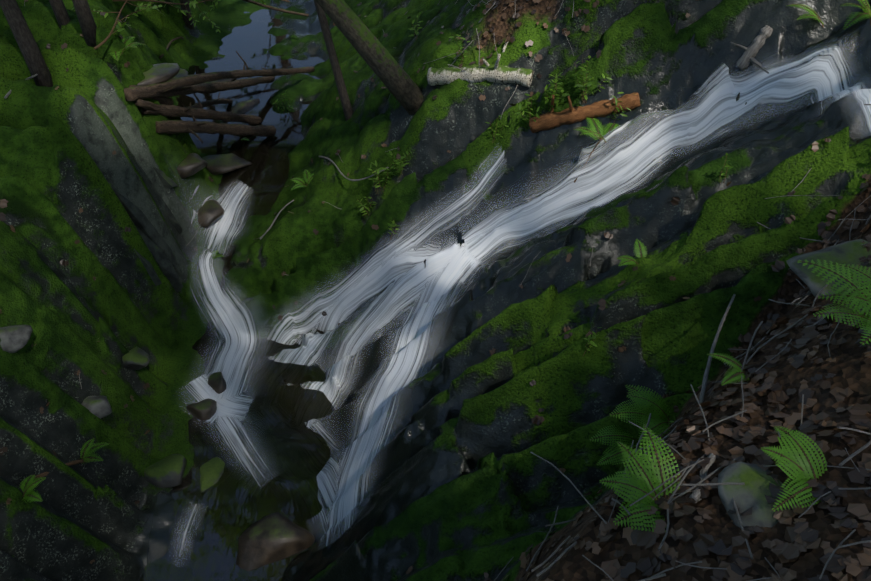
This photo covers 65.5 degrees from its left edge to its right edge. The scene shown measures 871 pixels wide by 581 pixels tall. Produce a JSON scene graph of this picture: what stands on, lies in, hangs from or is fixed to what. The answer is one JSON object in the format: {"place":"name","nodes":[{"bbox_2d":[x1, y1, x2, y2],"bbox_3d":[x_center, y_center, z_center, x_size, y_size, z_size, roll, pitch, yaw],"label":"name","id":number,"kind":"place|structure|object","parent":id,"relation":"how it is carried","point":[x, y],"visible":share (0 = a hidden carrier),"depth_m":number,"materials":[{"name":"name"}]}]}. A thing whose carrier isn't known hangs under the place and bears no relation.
{"place":"outdoors","nodes":[
{"label":"outdoors","id":0,"kind":"place"},
{"bbox_2d":[139,9,340,580],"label":"stream water","id":1,"kind":"structure","parent":0,"point":[235,504],"depth_m":7.61,"materials":[{"name":"white liquid"}]},
{"bbox_2d":[188,73,234,82],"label":"log","id":2,"kind":"object","parent":1,"relation":"on","point":[226,80],"visible":0.04,"depth_m":10.88,"materials":[{"name":"brown wood"}]},
{"bbox_2d":[155,102,275,142],"bbox_3d":[-2.869,-2.135,8.953,0.490,0.932,1.751,18,45,19],"label":"log","id":3,"kind":"object","parent":1,"relation":"on","point":[194,126],"visible":0.98,"depth_m":8.74,"materials":[{"name":"brown wood"}]},
{"bbox_2d":[207,372,225,393],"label":"pool rock","id":4,"kind":"object","parent":1,"relation":"in","point":[216,382],"visible":0.73,"depth_m":7.68,"materials":[{"name":"stone"}]},
{"bbox_2d":[0,0,870,580],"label":"mossy ground","id":5,"kind":"structure","parent":0,"point":[464,482],"depth_m":6.29,"materials":[{"name":"green plant"}]},
{"bbox_2d":[0,324,32,352],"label":"rock","id":6,"kind":"object","parent":5,"relation":"on","point":[14,338],"visible":0.94,"depth_m":5.76,"materials":[{"name":"grey stone"}]},
{"bbox_2d":[4,68,48,98],"bbox_3d":[-4.286,-2.174,7.088,0.055,0.073,0.626,13,44,15],"label":"stick","id":7,"kind":"object","parent":5,"relation":"on","point":[9,92],"visible":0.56,"depth_m":7.10,"materials":[{"name":"grey wood"}]},
{"bbox_2d":[34,430,149,479],"bbox_3d":[-3.204,1.526,6.413,0.075,0.882,1.194,11,43,12],"label":"stick","id":8,"kind":"object","parent":5,"relation":"on","point":[75,462],"visible":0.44,"depth_m":6.07,"materials":[{"name":"brown wood"}]},
{"bbox_2d":[81,396,111,418],"bbox_3d":[-3.317,1.132,6.541,0.307,0.245,0.277,-23,47,-23],"label":"rock","id":9,"kind":"object","parent":5,"relation":"on","point":[99,407],"visible":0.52,"depth_m":6.48,"materials":[{"name":"grey stone"}]},
{"bbox_2d":[122,346,149,369],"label":"rock","id":10,"kind":"object","parent":5,"relation":"on","point":[136,358],"visible":0.9,"depth_m":7.15,"materials":[{"name":"green stone"}]},
{"bbox_2d":[109,183,180,275],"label":"rock slab","id":11,"kind":"structure","parent":5,"relation":"on","point":[141,221],"depth_m":7.75,"materials":[{"name":"grey stone"}]},
{"bbox_2d":[134,249,161,285],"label":"rock slab","id":12,"kind":"structure","parent":5,"relation":"on","point":[150,270],"depth_m":7.71,"materials":[{"name":"grey stone"}]},
{"bbox_2d":[129,85,178,104],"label":"log","id":13,"kind":"object","parent":5,"relation":"on","point":[163,100],"visible":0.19,"depth_m":8.21,"materials":[{"name":"brown wood"}]},
{"bbox_2d":[132,154,181,233],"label":"rock slab","id":14,"kind":"structure","parent":5,"relation":"on","point":[170,216],"depth_m":8.17,"materials":[{"name":"grey stone"}]},
{"bbox_2d":[134,224,182,292],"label":"rock slab","id":15,"kind":"structure","parent":5,"relation":"on","point":[163,261],"depth_m":7.92,"materials":[{"name":"grey stone"}]},
{"bbox_2d":[137,63,179,85],"bbox_3d":[-3.424,-2.558,8.095,0.463,0.126,0.832,23,47,23],"label":"rock slab","id":16,"kind":"object","parent":5,"relation":"on","point":[158,73],"visible":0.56,"depth_m":8.07,"materials":[{"name":"grey stone"}]},
{"bbox_2d":[144,454,186,487],"bbox_3d":[-2.782,1.838,6.966,0.422,0.257,0.389,-8,43,-9],"label":"pool rock","id":17,"kind":"object","parent":5,"relation":"on","point":[167,471],"visible":0.96,"depth_m":6.84,"materials":[{"name":"green stone"}]},
{"bbox_2d":[153,167,177,188],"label":"rock","id":18,"kind":"object","parent":5,"relation":"on","point":[167,182],"visible":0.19,"depth_m":8.25,"materials":[{"name":"stone"}]},
{"bbox_2d":[159,36,181,58],"bbox_3d":[-4.308,-3.963,11.014,0.082,0.140,1.071,-1,42,-1],"label":"stick","id":19,"kind":"object","parent":5,"relation":"on","point":[167,47],"visible":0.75,"depth_m":10.98,"materials":[{"name":"brown wood"}]},
{"bbox_2d":[163,68,187,81],"bbox_3d":[-4.109,-3.345,10.542,0.545,0.077,0.560,7,42,8],"label":"rock slab","id":20,"kind":"object","parent":5,"relation":"on","point":[182,72],"visible":0.15,"depth_m":10.52,"materials":[{"name":"grey stone"}]},
{"bbox_2d":[0,0,352,120],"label":"tree","id":21,"kind":"object","parent":5,"relation":"on","point":[26,42],"visible":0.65,"depth_m":7.38,"materials":[{"name":"brown plant"}]},
{"bbox_2d":[243,0,308,16],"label":"branch","id":22,"kind":"object","parent":21,"relation":"attached to","point":[276,8],"visible":1,"depth_m":11.38,"materials":[{"name":"brown wood"}]},
{"bbox_2d":[135,89,232,110],"bbox_3d":[-3.280,-2.527,9.076,0.235,1.297,2.550,1,42,2],"label":"log","id":23,"kind":"object","parent":5,"relation":"on","point":[147,105],"visible":0.54,"depth_m":8.81,"materials":[{"name":"brown wood"}]},
{"bbox_2d":[177,153,207,177],"bbox_3d":[-3.162,-1.602,8.713,0.398,0.189,0.502,14,44,15],"label":"stream rock","id":24,"kind":"object","parent":5,"relation":"on","point":[191,164],"visible":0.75,"depth_m":8.62,"materials":[{"name":"grey stone"}]},
{"bbox_2d":[124,69,274,100],"bbox_3d":[-3.061,-2.775,9.136,0.330,1.329,3.206,10,43,10],"label":"log","id":25,"kind":"object","parent":5,"relation":"on","point":[134,93],"visible":0.79,"depth_m":8.88,"materials":[{"name":"brown wood"}]},
{"bbox_2d":[186,398,216,419],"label":"pool rock","id":26,"kind":"object","parent":5,"relation":"on","point":[205,409],"visible":0.94,"depth_m":7.38,"materials":[{"name":"stone"}]},
{"bbox_2d":[142,93,261,124],"bbox_3d":[-3.040,-2.322,8.956,0.312,1.170,1.960,15,44,16],"label":"log","id":27,"kind":"object","parent":5,"relation":"on","point":[179,111],"visible":0.96,"depth_m":8.83,"materials":[{"name":"brown wood"}]},
{"bbox_2d":[197,199,224,227],"bbox_3d":[-3.025,-1.028,8.990,0.423,0.230,0.476,-27,48,-26],"label":"stream rock","id":28,"kind":"object","parent":5,"relation":"on","point":[210,212],"visible":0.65,"depth_m":8.87,"materials":[{"name":"stone"}]},
{"bbox_2d":[200,457,224,491],"bbox_3d":[-2.331,1.916,7.017,0.282,0.191,0.394,14,44,15],"label":"pool rock","id":29,"kind":"object","parent":5,"relation":"on","point":[211,471],"visible":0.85,"depth_m":6.97,"materials":[{"name":"green stone"}]},
{"bbox_2d":[202,153,252,174],"bbox_3d":[-2.993,-1.766,9.441,0.837,0.188,0.529,-14,44,-16],"label":"stream rock","id":30,"kind":"object","parent":5,"relation":"on","point":[222,164],"visible":0.58,"depth_m":9.34,"materials":[{"name":"grey stone"}]},
{"bbox_2d":[146,51,314,92],"bbox_3d":[-2.632,-2.857,9.176,0.412,1.079,3.247,22,47,23],"label":"log","id":31,"kind":"object","parent":5,"relation":"on","point":[184,81],"visible":0.94,"depth_m":8.71,"materials":[{"name":"brown wood"}]},
{"bbox_2d":[231,99,259,113],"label":"rock","id":32,"kind":"object","parent":5,"relation":"on","point":[241,107],"visible":0.27,"depth_m":10.22,"materials":[{"name":"grey stone"}]},
{"bbox_2d":[236,512,314,570],"bbox_3d":[-1.603,2.489,6.702,0.837,0.685,0.636,-16,45,-17],"label":"boulder","id":33,"kind":"object","parent":5,"relation":"on","point":[270,538],"visible":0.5,"depth_m":6.44,"materials":[{"name":"stone"}]},
{"bbox_2d":[259,199,293,239],"bbox_3d":[-2.064,-0.930,8.771,0.066,0.268,0.646,27,48,27],"label":"stick","id":34,"kind":"object","parent":5,"relation":"on","point":[268,229],"visible":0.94,"depth_m":8.78,"materials":[{"name":"grey wood"}]},
{"bbox_2d":[318,155,388,180],"bbox_3d":[-1.118,-1.541,8.311,0.243,0.507,1.459,-32,51,-30],"label":"stick","id":35,"kind":"object","parent":5,"relation":"on","point":[319,156],"visible":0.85,"depth_m":8.23,"materials":[{"name":"wood"}]},
{"bbox_2d":[315,0,422,114],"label":"leaning tree","id":36,"kind":"object","parent":5,"relation":"on","point":[399,83],"visible":0.79,"depth_m":7.37,"materials":[{"name":"wood"}]},
{"bbox_2d":[72,0,732,425],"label":"leafy plants","id":37,"kind":"object","parent":5,"relation":"on","point":[526,118],"visible":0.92,"depth_m":7.41,"materials":[{"name":"green plant"}]},
{"bbox_2d":[91,0,726,430],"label":"plant stems","id":38,"kind":"object","parent":5,"relation":"on","point":[291,102],"visible":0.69,"depth_m":7.53,"materials":[{"name":"green plant"}]},
{"bbox_2d":[0,0,870,580],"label":"leaf litter","id":39,"kind":"object","parent":5,"relation":"on","point":[802,536],"visible":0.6,"depth_m":2.87,"materials":[{"name":"brown plant"}]},
{"bbox_2d":[0,0,870,580],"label":"twigs","id":40,"kind":"object","parent":5,"relation":"on","point":[662,574],"visible":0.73,"depth_m":2.93,"materials":[{"name":"brown wood"}]},
{"bbox_2d":[20,0,870,531],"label":"ferns","id":41,"kind":"object","parent":5,"relation":"on","point":[794,454],"visible":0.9,"depth_m":2.98,"materials":[{"name":"green plant"}]},
{"bbox_2d":[427,42,533,87],"bbox_3d":[0.505,-2.428,7.385,1.195,0.575,0.371,17,45,18],"label":"birch log","id":42,"kind":"object","parent":5,"relation":"on","point":[495,73],"visible":0.83,"depth_m":7.27,"materials":[{"name":"white wood"}]},
{"bbox_2d":[197,30,870,547],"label":"cascade water","id":43,"kind":"structure","parent":5,"relation":"on","point":[453,260],"depth_m":6.87,"materials":[{"name":"white water"}]},
{"bbox_2d":[529,93,640,132],"bbox_3d":[1.502,-1.833,6.871,1.071,0.535,0.352,7,42,7],"label":"rotten log","id":44,"kind":"object","parent":5,"relation":"on","point":[551,119],"visible":0.94,"depth_m":6.76,"materials":[{"name":"brown wood"}]},
{"bbox_2d":[574,138,601,182],"bbox_3d":[1.514,-1.298,6.736,0.301,0.433,0.028,-23,47,-24],"label":"stick on rock","id":45,"kind":"object","parent":5,"relation":"on","point":[589,157],"visible":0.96,"depth_m":6.72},
{"bbox_2d":[689,453,715,503],"bbox_3d":[1.129,0.794,2.856,0.049,0.068,0.264,23,47,23],"label":"stick","id":46,"kind":"object","parent":5,"relation":"on","point":[695,495],"visible":0.58,"depth_m":2.87,"materials":[{"name":"grey wood"}]},
{"bbox_2d":[699,294,735,402],"bbox_3d":[1.726,0.323,4.154,0.048,0.204,1.253,20,46,21],"label":"stick","id":47,"kind":"object","parent":5,"relation":"on","point":[704,384],"visible":1,"depth_m":4.00,"materials":[{"name":"brown wood"}]},
{"bbox_2d":[718,462,784,527],"bbox_3d":[1.272,0.834,2.700,0.254,0.130,0.326,-8,43,-9],"label":"rock","id":48,"kind":"object","parent":5,"relation":"on","point":[754,489],"visible":0.73,"depth_m":2.67,"materials":[{"name":"grey stone"}]},
{"bbox_2d":[730,25,772,73],"bbox_3d":[2.928,-2.185,6.155,0.420,0.385,0.319,34,52,32],"label":"log","id":49,"kind":"object","parent":5,"relation":"on","point":[750,52],"visible":0.98,"depth_m":6.16,"materials":[{"name":"grey wood"}]},
{"bbox_2d":[786,239,870,298],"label":"rock","id":50,"kind":"object","parent":5,"relation":"on","point":[849,252],"visible":0.65,"depth_m":4.05,"materials":[{"name":"grey stone"}]}
]}

